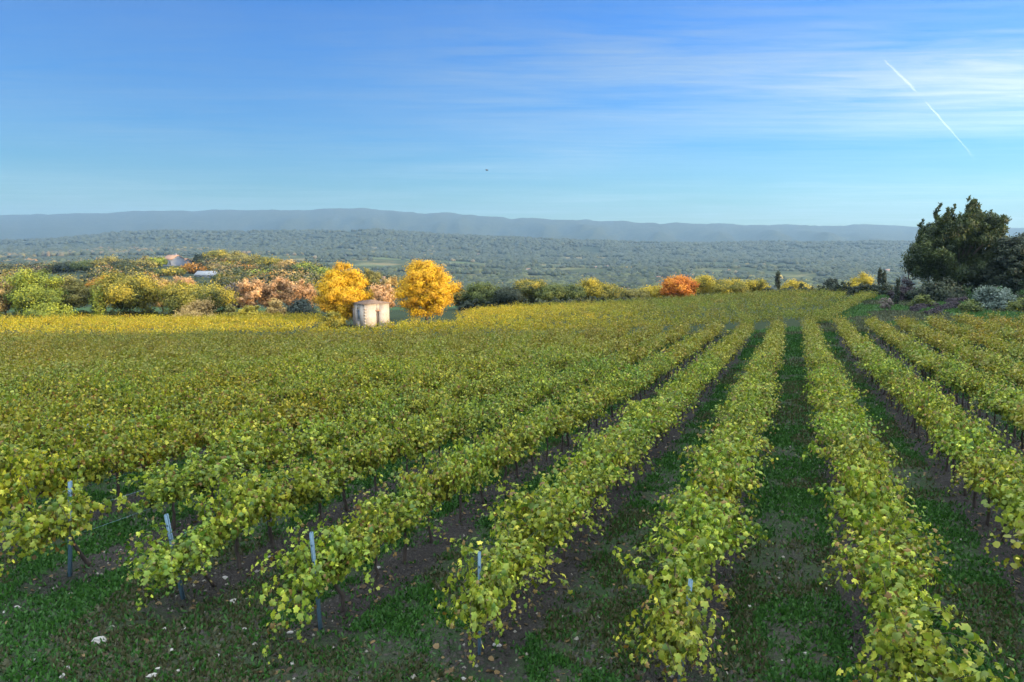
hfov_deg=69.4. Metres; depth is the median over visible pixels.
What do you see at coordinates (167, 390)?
grapevine
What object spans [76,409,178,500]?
grapevine
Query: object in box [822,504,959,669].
grapevine
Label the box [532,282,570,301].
tree
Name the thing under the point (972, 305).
bush
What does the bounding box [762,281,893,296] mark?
hedge
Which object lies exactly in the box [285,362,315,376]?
grapevine
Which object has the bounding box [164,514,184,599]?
vineyard post
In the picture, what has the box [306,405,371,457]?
grapevine
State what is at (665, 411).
grapevine
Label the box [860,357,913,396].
grapevine
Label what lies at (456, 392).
grapevine
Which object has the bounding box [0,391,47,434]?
grapevine
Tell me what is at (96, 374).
grapevine
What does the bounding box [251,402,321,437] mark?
grapevine
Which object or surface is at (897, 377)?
grapevine
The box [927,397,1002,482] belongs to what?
grapevine
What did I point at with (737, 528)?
grapevine
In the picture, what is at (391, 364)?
grapevine
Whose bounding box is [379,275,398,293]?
tree
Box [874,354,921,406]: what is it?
grapevine
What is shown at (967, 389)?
grapevine
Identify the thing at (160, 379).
grapevine
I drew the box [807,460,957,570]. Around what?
grapevine
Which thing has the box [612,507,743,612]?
grapevine
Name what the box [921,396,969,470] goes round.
grapevine
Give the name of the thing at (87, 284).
tree
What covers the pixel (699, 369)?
grapevine
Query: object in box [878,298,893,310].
bush
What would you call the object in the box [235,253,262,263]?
tree
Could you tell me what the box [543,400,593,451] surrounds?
grapevine
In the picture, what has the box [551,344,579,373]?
grapevine
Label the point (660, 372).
grapevine
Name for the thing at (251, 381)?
grapevine
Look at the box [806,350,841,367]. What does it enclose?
grapevine
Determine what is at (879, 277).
cypress tree
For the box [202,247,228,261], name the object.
tree
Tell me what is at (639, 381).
grapevine
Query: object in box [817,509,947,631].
grapevine
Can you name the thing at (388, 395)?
grapevine
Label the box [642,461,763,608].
grapevine
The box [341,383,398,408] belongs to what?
grapevine
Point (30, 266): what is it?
tree
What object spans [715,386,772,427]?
grapevine
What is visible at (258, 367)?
grapevine
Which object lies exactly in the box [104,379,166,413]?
grapevine
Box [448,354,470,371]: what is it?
grapevine
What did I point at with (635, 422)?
grapevine
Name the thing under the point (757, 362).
grapevine
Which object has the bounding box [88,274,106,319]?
tree
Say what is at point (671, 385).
grapevine
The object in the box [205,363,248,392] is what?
grapevine
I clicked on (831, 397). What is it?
grapevine
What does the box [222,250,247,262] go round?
tree
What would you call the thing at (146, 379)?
grapevine
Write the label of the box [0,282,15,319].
tree
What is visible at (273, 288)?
tree
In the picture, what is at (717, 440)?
grapevine
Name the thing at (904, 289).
bush
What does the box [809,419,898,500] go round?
grapevine
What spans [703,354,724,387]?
grapevine
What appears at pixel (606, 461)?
grapevine
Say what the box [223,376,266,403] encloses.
grapevine
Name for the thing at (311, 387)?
grapevine
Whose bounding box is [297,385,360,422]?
grapevine
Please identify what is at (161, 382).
grapevine
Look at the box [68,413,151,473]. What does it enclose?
grapevine
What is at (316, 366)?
grapevine
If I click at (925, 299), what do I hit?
bush
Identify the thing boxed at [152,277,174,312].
tree
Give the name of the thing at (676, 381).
grapevine
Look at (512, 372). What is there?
grapevine
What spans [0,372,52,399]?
grapevine
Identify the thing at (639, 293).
tree
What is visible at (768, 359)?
grapevine
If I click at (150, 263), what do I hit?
tree
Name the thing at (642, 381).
grapevine
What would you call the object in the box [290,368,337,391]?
grapevine
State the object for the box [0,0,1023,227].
sky
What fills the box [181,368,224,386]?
grapevine
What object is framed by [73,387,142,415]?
grapevine
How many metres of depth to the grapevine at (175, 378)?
28.92 m
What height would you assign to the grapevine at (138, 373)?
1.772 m
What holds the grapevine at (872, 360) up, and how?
on the ground at (398, 314)
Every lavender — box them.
[909,302,938,310]
[924,301,960,314]
[945,296,968,302]
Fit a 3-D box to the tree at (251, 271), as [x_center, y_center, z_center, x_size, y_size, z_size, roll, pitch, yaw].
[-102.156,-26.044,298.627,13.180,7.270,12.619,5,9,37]
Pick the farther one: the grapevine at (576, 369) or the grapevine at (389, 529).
the grapevine at (576, 369)
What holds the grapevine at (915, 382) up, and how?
on the ground at (398, 314)
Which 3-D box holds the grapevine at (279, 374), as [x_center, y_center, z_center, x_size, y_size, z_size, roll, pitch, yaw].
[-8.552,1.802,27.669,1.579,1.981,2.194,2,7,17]
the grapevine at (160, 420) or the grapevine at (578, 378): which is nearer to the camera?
the grapevine at (160, 420)
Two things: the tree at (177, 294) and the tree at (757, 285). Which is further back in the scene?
the tree at (757, 285)
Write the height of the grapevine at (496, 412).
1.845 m
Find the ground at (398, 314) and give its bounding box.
[0,266,1023,681]
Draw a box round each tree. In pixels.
[0,263,23,272]
[0,267,74,312]
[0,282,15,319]
[12,261,40,272]
[50,272,94,311]
[51,260,77,272]
[66,258,92,271]
[84,269,166,319]
[84,273,108,310]
[88,253,120,265]
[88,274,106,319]
[103,259,132,265]
[130,259,158,268]
[145,257,169,266]
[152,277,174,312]
[152,279,239,314]
[158,266,186,275]
[171,274,199,288]
[178,261,206,273]
[192,253,204,262]
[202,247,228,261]
[210,273,221,281]
[220,282,243,309]
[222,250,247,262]
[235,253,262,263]
[235,278,268,307]
[247,268,272,278]
[249,254,280,266]
[257,276,291,308]
[271,257,298,269]
[272,269,298,278]
[281,279,316,306]
[291,261,316,275]
[310,266,330,275]
[311,261,375,324]
[362,267,382,292]
[367,281,397,306]
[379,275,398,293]
[391,258,462,323]
[449,284,467,307]
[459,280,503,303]
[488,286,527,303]
[510,277,546,302]
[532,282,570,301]
[560,282,588,300]
[573,277,614,298]
[595,283,629,299]
[623,288,652,298]
[638,283,669,297]
[658,272,701,301]
[690,273,723,294]
[705,275,749,295]
[745,277,771,292]
[773,269,780,288]
[823,277,837,287]
[877,267,882,286]
[881,268,886,284]
[893,277,900,303]
[899,195,1011,287]
[962,256,1001,292]
[987,245,1019,285]
[988,231,1023,294]
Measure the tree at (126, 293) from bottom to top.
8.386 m
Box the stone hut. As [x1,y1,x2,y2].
[353,300,389,327]
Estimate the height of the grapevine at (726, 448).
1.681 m
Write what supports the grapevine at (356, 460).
on the ground at (398, 314)
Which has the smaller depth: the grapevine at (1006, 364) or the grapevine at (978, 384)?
the grapevine at (978, 384)
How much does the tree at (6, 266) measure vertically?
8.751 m
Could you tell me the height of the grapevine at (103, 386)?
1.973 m
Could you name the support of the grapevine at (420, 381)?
on the ground at (398, 314)
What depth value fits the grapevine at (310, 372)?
28.53 m
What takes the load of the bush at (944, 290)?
on the ground at (398, 314)
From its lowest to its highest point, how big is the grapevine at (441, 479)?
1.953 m
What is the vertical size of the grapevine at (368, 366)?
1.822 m
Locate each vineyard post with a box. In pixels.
[68,481,71,576]
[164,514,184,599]
[309,532,322,629]
[478,551,480,654]
[677,579,692,681]
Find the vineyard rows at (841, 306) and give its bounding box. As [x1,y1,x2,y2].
[0,286,878,335]
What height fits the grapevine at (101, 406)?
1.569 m
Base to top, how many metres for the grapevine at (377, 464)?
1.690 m
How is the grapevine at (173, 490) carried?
on the ground at (398, 314)
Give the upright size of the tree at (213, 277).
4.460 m
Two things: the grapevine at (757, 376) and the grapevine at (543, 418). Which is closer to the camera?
the grapevine at (543, 418)
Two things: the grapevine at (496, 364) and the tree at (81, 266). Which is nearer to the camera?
the grapevine at (496, 364)
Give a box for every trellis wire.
[36,409,327,502]
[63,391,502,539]
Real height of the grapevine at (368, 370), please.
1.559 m
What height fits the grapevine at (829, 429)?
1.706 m
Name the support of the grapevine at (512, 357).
on the ground at (398, 314)
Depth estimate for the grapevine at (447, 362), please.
34.23 m
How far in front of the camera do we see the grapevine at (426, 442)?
17.67 m
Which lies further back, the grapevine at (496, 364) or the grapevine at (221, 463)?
the grapevine at (496, 364)
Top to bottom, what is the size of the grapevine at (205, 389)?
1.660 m
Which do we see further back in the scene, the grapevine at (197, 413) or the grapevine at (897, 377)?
the grapevine at (897, 377)
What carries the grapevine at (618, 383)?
on the ground at (398, 314)
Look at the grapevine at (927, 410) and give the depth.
18.73 m
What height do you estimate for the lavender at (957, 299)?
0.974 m
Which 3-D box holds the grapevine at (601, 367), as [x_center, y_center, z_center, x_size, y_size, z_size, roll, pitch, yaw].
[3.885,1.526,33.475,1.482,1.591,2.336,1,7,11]
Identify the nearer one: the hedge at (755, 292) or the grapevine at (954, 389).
the grapevine at (954, 389)
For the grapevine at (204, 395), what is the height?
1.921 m
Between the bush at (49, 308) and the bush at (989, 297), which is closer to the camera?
the bush at (989, 297)
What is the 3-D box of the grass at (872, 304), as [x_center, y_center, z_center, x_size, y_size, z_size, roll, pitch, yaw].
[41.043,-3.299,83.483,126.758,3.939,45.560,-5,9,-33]
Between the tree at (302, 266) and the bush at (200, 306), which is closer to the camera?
the bush at (200, 306)
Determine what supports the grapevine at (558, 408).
on the ground at (398, 314)
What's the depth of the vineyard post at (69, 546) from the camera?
11.67 m
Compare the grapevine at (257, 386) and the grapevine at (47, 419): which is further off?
the grapevine at (257, 386)
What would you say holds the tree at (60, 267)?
on the ground at (398, 314)
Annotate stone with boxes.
[91,636,106,643]
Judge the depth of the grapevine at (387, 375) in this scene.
29.40 m
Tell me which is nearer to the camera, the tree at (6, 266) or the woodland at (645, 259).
the tree at (6, 266)
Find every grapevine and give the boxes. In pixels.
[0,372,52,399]
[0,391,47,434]
[0,409,76,488]
[0,438,91,513]
[0,452,127,576]
[1,369,75,402]
[1,396,72,447]
[2,388,52,416]
[13,391,87,421]
[27,382,99,409]
[27,413,113,455]
[28,428,124,498]
[29,371,72,391]
[38,368,96,397]
[40,371,98,384]
[45,385,120,456]
[48,395,112,420]
[50,374,115,406]
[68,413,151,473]
[72,399,150,433]
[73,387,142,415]
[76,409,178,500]
[78,368,115,389]
[90,372,143,402]
[91,365,126,382]
[94,403,184,447]
[97,356,137,380]
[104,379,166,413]
[105,373,140,392]
[108,382,172,420]
[111,365,161,397]
[111,446,224,530]
[116,490,254,610]
[122,368,159,383]
[126,413,197,474]
[134,380,196,419]
[139,376,182,399]
[140,367,183,385]
[141,373,180,397]
[145,391,205,437]
[152,403,232,465]
[155,370,207,391]
[158,371,194,382]
[161,369,213,397]
[170,460,307,568]
[172,379,224,414]
[176,431,267,512]
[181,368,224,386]
[182,367,216,383]
[182,382,247,449]
[187,358,235,381]
[188,374,223,394]
[190,411,268,455]
[194,385,252,410]
[201,404,295,479]
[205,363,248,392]
[211,395,282,442]
[216,375,280,421]
[218,451,339,548]
[222,357,249,384]
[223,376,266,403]
[233,381,292,415]
[235,365,271,386]
[235,381,281,398]
[240,367,266,382]
[241,514,396,663]
[245,357,288,387]
[246,357,283,383]
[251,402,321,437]
[253,368,305,396]
[259,371,309,408]
[261,419,326,481]
[263,453,384,528]
[267,352,300,372]
[268,355,308,376]
[270,371,336,403]
[275,367,313,409]
[277,411,363,471]
[279,382,335,427]
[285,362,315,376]
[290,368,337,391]
[293,483,434,590]
[297,354,331,375]
[297,365,342,398]
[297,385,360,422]
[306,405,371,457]
[307,356,341,373]
[310,362,344,384]
[312,423,389,510]
[318,368,362,399]
[320,353,354,369]
[321,358,363,382]
[323,387,372,419]
[328,382,397,442]
[333,360,382,398]
[336,415,418,494]
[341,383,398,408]
[345,360,377,375]
[347,361,389,391]
[353,466,444,563]
[357,356,386,376]
[365,363,399,387]
[366,392,405,433]
[366,413,433,479]
[369,378,419,402]
[371,354,401,373]
[372,380,413,408]
[374,366,407,388]
[381,384,422,437]
[384,378,456,419]
[390,364,422,395]
[391,357,435,396]
[393,412,469,469]
[395,355,421,370]
[395,356,440,374]
[398,441,471,542]
[409,363,448,392]
[410,434,500,521]
[414,361,444,389]
[414,391,473,462]
[417,377,474,416]
[418,381,470,416]
[427,353,452,372]
[430,505,544,666]
[431,366,459,391]
[436,396,495,453]
[439,356,461,372]
[440,431,512,503]
[443,502,581,613]
[445,363,466,385]
[445,373,487,404]
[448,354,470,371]
[450,364,480,382]
[455,355,488,380]
[459,388,493,447]
[460,408,541,487]
[464,383,521,434]
[466,369,507,401]
[467,351,503,379]
[468,372,494,401]
[477,464,596,583]
[478,391,530,430]
[484,348,518,370]
[485,357,509,375]
[485,362,523,393]
[485,362,531,395]
[487,379,536,422]
[492,404,556,477]
[493,350,529,371]
[494,404,563,466]
[505,372,542,415]
[508,369,530,399]
[509,365,539,381]
[510,361,551,377]
[516,461,606,558]
[517,392,571,459]
[518,365,556,403]
[519,346,558,375]
[528,365,567,410]
[534,348,564,378]
[538,450,616,537]
[541,346,573,375]
[541,366,571,400]
[543,373,606,445]
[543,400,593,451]
[545,423,642,519]
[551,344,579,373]
[551,370,589,394]
[553,366,577,394]
[558,362,591,393]
[563,392,611,436]
[567,355,612,382]
[570,379,625,432]
[571,421,660,490]
[576,425,643,501]
[577,410,661,473]
[578,358,598,385]
[579,361,619,426]
[585,379,634,420]
[587,356,611,381]
[589,361,641,416]
[594,351,621,371]
[598,345,629,372]
[598,409,665,469]
[605,376,641,410]
[611,536,737,681]
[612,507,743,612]
[613,389,675,460]
[614,372,653,404]
[615,362,658,399]
[616,401,686,453]
[622,363,654,401]
[626,394,695,447]
[630,362,656,398]
[631,356,667,395]
[635,357,666,391]
[640,349,681,382]
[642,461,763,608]
[643,345,675,385]
[644,354,673,387]
[645,382,696,435]
[650,391,689,441]
[650,482,773,577]
[655,380,695,427]
[657,375,701,421]
[664,365,705,417]
[665,363,707,412]
[665,458,759,556]
[672,371,709,409]
[673,437,778,501]
[683,425,770,469]
[685,358,716,401]
[686,350,719,393]
[686,360,720,396]
[688,431,767,507]
[695,343,726,382]
[697,418,778,457]
[698,352,721,389]
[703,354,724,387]
[706,414,775,461]
[710,386,783,434]
[714,384,769,433]
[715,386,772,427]
[724,378,782,404]
[725,377,778,416]
[727,377,779,416]
[727,379,780,402]
[727,380,771,413]
[733,367,779,395]
[734,366,777,391]
[735,365,783,398]
[741,345,783,374]
[743,349,785,370]
[744,356,776,379]
[749,354,773,372]
[754,367,777,384]
[800,414,889,481]
[801,365,848,395]
[802,346,845,373]
[803,361,838,380]
[803,366,848,393]
[804,342,837,369]
[804,360,849,394]
[805,377,868,415]
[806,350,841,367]
[807,365,855,404]
[807,369,852,401]
[807,407,882,450]
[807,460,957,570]
[808,378,855,416]
[808,393,867,426]
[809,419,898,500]
[810,358,837,379]
[813,381,859,394]
[813,384,857,413]
[813,394,871,446]
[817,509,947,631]
[818,427,886,466]
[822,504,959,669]
[824,441,902,511]
[827,453,910,520]
[828,545,1018,681]
[838,450,917,542]
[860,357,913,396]
[862,353,888,388]
[866,347,901,391]
[866,359,910,394]
[872,361,907,402]
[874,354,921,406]
[876,371,919,411]
[883,372,926,421]
[886,368,917,415]
[887,371,939,432]
[895,375,936,426]
[902,386,948,444]
[906,378,964,452]
[906,393,928,438]
[910,357,971,391]
[916,393,972,460]
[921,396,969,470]
[924,342,978,395]
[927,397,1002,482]
[928,418,1023,507]
[930,404,1012,495]
[934,359,966,399]
[934,366,967,402]
[942,358,977,406]
[946,433,1023,525]
[949,365,990,410]
[954,447,1023,543]
[959,360,1001,416]
[960,366,1007,418]
[972,375,1014,429]
[976,377,1022,436]
[981,384,1023,442]
[990,351,1023,386]
[995,359,1023,393]
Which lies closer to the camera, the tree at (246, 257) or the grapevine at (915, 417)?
the grapevine at (915, 417)
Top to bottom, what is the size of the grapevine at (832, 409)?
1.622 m
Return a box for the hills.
[0,231,899,257]
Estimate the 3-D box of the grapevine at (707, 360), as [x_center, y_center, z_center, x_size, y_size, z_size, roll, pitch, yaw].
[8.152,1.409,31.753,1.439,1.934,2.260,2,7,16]
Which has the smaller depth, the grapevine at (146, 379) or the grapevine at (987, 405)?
the grapevine at (987, 405)
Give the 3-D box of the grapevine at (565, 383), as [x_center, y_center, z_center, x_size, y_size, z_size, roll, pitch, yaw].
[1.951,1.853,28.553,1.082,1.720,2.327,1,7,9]
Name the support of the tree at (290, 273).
on the ground at (398, 314)
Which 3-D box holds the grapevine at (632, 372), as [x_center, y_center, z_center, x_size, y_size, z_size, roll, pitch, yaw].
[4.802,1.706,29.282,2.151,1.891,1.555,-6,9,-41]
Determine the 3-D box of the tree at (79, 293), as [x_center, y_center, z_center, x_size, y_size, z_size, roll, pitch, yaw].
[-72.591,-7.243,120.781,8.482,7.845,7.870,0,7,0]
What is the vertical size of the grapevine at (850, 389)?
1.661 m
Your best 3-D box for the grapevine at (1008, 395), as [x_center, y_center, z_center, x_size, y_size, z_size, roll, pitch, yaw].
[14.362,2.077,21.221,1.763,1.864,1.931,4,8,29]
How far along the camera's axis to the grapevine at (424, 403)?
22.52 m
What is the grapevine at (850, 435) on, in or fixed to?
on the ground at (398, 314)
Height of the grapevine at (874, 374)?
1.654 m
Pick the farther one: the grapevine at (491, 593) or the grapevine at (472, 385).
the grapevine at (472, 385)
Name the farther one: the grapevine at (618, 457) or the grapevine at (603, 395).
the grapevine at (603, 395)
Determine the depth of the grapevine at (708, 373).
30.94 m
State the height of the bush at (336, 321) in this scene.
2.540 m
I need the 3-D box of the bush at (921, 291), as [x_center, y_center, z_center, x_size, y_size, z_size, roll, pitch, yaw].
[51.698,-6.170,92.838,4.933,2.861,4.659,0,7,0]
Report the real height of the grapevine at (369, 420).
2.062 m
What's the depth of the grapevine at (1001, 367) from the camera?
29.29 m
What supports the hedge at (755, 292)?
on the ground at (398, 314)
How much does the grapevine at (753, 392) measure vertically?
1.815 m
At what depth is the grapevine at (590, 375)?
31.45 m
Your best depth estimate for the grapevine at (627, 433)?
16.91 m
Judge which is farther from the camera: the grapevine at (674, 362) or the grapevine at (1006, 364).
the grapevine at (674, 362)
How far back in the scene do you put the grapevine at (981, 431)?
15.80 m
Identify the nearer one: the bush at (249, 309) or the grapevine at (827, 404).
the grapevine at (827, 404)
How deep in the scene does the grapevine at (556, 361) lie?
34.41 m
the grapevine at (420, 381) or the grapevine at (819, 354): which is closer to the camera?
the grapevine at (420, 381)
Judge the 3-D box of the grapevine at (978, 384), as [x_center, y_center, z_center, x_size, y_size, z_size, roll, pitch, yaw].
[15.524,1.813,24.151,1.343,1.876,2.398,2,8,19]
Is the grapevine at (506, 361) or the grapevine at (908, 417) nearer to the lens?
the grapevine at (908, 417)
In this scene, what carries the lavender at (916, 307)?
on the ground at (398, 314)
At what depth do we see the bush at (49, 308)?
110.03 m
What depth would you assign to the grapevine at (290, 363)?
35.16 m
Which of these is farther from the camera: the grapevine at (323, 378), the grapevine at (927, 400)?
the grapevine at (323, 378)
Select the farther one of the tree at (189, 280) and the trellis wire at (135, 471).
the tree at (189, 280)
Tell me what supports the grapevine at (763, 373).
on the ground at (398, 314)
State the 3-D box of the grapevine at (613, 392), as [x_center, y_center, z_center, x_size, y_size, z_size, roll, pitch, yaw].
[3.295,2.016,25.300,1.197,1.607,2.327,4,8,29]
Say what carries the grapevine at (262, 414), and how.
on the ground at (398, 314)
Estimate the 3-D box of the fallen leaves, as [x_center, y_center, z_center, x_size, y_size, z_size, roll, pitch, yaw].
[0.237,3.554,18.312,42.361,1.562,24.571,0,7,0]
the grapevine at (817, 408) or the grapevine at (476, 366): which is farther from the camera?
the grapevine at (476, 366)
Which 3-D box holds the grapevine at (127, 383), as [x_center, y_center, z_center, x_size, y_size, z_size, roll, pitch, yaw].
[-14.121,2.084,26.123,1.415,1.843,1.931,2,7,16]
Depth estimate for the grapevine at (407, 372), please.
31.67 m
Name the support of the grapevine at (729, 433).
on the ground at (398, 314)
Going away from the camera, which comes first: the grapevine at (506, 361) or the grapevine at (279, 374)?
the grapevine at (279, 374)
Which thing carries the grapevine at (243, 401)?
on the ground at (398, 314)
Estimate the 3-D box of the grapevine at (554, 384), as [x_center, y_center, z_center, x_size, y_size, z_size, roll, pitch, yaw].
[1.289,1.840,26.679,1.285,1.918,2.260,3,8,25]
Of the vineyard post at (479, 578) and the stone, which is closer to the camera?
the vineyard post at (479, 578)
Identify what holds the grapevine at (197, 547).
on the ground at (398, 314)
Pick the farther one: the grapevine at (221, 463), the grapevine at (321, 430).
the grapevine at (321, 430)
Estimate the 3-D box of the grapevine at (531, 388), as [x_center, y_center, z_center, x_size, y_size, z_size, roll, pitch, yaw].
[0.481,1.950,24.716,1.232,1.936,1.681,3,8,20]
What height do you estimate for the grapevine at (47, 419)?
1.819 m
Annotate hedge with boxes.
[0,308,323,318]
[457,296,671,310]
[696,290,761,298]
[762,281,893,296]
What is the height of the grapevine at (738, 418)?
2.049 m
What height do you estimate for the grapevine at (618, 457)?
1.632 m
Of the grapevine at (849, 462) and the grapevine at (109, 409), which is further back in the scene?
the grapevine at (109, 409)
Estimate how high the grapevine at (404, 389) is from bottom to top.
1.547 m
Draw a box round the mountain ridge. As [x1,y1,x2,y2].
[0,208,1023,241]
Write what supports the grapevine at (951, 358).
on the ground at (398, 314)
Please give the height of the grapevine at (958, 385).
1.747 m
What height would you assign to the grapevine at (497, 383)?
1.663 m
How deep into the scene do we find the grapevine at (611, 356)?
35.31 m
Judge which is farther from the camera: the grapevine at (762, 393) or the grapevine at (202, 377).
the grapevine at (202, 377)
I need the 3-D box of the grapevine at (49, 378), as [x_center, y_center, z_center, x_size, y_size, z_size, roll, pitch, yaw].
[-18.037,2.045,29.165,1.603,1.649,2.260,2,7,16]
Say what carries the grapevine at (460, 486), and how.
on the ground at (398, 314)
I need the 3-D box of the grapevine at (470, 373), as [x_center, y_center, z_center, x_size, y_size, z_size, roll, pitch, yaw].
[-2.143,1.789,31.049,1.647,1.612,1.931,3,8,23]
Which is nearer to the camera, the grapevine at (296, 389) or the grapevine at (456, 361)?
the grapevine at (296, 389)
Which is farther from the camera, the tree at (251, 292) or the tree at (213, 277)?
the tree at (213, 277)
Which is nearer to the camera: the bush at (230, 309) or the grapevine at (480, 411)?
the grapevine at (480, 411)
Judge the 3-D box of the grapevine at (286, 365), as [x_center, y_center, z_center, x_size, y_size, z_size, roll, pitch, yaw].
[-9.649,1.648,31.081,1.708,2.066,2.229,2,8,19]
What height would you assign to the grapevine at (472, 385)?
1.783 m
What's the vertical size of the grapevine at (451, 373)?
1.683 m
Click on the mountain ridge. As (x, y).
(24, 226)
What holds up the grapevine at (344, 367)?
on the ground at (398, 314)
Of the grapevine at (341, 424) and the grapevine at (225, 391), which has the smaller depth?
the grapevine at (341, 424)
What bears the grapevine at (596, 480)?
on the ground at (398, 314)
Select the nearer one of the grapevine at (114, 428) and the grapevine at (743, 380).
the grapevine at (114, 428)
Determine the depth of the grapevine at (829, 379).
25.17 m
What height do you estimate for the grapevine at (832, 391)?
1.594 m
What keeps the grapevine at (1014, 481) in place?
on the ground at (398, 314)
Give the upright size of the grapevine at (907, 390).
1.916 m
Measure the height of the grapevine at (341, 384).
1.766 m
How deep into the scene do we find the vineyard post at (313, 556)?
9.93 m
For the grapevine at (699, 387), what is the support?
on the ground at (398, 314)
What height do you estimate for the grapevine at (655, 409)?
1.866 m
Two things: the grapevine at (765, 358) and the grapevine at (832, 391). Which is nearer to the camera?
the grapevine at (832, 391)
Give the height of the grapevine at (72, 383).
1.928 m
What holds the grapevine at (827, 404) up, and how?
on the ground at (398, 314)
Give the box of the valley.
[13,254,1020,298]
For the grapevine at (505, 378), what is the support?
on the ground at (398, 314)
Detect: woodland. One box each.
[0,228,985,296]
[0,252,469,300]
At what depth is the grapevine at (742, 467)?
13.21 m
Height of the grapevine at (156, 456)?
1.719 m
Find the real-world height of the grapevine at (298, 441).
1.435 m
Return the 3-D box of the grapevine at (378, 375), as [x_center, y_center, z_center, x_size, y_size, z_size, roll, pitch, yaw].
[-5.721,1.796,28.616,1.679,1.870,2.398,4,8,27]
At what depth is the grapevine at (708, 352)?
34.66 m
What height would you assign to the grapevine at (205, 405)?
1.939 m
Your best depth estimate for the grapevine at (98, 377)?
28.27 m
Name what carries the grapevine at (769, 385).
on the ground at (398, 314)
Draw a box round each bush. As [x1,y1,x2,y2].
[19,295,78,323]
[169,293,220,321]
[221,303,238,321]
[234,305,267,321]
[261,298,286,316]
[279,296,318,321]
[317,309,347,328]
[780,278,817,288]
[843,271,876,288]
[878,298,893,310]
[886,275,915,300]
[904,281,938,301]
[906,294,934,306]
[925,275,974,301]
[957,299,987,312]
[968,284,1023,309]
[1000,297,1023,311]
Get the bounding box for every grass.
[0,326,1023,681]
[374,286,1023,345]
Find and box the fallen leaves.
[5,394,1021,681]
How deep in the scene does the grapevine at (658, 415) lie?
20.05 m
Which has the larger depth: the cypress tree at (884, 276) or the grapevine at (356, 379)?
the cypress tree at (884, 276)
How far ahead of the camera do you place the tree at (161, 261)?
396.76 m
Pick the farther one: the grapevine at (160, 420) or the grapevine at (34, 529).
the grapevine at (160, 420)
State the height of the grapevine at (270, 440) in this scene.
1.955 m
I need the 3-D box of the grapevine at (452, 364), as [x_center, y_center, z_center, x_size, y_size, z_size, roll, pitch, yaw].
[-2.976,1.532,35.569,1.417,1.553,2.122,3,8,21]
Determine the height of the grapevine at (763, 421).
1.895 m
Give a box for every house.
[163,253,184,265]
[194,271,217,277]
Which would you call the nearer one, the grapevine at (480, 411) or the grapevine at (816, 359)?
the grapevine at (480, 411)
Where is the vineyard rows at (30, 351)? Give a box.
[0,307,1023,570]
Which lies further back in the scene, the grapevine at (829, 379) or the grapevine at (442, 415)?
the grapevine at (829, 379)
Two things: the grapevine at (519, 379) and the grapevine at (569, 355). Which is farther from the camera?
the grapevine at (569, 355)
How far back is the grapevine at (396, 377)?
30.50 m
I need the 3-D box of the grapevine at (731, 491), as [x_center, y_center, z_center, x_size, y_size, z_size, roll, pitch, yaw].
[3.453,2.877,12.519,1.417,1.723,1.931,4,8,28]
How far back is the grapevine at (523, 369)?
31.29 m
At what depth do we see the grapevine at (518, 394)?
23.56 m
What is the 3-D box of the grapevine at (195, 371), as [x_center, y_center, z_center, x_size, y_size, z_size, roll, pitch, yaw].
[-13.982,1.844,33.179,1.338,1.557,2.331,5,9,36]
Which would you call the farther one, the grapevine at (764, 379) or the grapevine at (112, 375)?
the grapevine at (112, 375)
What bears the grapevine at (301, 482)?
on the ground at (398, 314)
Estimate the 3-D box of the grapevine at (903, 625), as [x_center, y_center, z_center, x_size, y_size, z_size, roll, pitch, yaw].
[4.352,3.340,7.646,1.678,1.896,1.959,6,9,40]
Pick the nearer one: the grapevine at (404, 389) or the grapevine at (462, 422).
the grapevine at (462, 422)
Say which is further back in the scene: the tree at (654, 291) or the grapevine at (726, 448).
the tree at (654, 291)
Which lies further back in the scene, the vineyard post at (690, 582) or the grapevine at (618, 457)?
the grapevine at (618, 457)
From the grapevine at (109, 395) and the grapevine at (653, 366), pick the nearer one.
the grapevine at (109, 395)
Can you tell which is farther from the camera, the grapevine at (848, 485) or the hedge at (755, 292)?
the hedge at (755, 292)
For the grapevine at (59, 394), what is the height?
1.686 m
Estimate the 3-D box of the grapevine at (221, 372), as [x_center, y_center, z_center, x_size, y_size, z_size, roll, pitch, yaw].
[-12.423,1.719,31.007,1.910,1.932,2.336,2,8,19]
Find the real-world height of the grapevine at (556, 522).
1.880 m
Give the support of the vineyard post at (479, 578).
on the ground at (398, 314)
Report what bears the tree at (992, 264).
on the ground at (398, 314)
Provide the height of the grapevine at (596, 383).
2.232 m
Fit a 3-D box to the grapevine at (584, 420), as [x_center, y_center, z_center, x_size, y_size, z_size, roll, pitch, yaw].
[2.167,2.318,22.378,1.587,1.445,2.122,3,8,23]
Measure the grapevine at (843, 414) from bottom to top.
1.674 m
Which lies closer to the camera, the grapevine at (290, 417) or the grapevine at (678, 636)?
the grapevine at (678, 636)
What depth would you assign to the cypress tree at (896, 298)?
87.89 m
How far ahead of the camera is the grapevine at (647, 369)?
30.89 m
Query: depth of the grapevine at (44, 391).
26.11 m
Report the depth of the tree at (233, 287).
129.42 m
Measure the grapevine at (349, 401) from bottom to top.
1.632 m
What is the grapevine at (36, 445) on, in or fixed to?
on the ground at (398, 314)
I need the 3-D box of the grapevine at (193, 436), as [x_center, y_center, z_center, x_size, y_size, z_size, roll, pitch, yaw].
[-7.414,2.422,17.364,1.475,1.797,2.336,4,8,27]
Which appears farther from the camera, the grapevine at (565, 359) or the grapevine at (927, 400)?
the grapevine at (565, 359)
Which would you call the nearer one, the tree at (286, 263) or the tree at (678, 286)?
the tree at (678, 286)
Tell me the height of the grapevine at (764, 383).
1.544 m
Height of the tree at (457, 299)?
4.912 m
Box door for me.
[376,311,378,326]

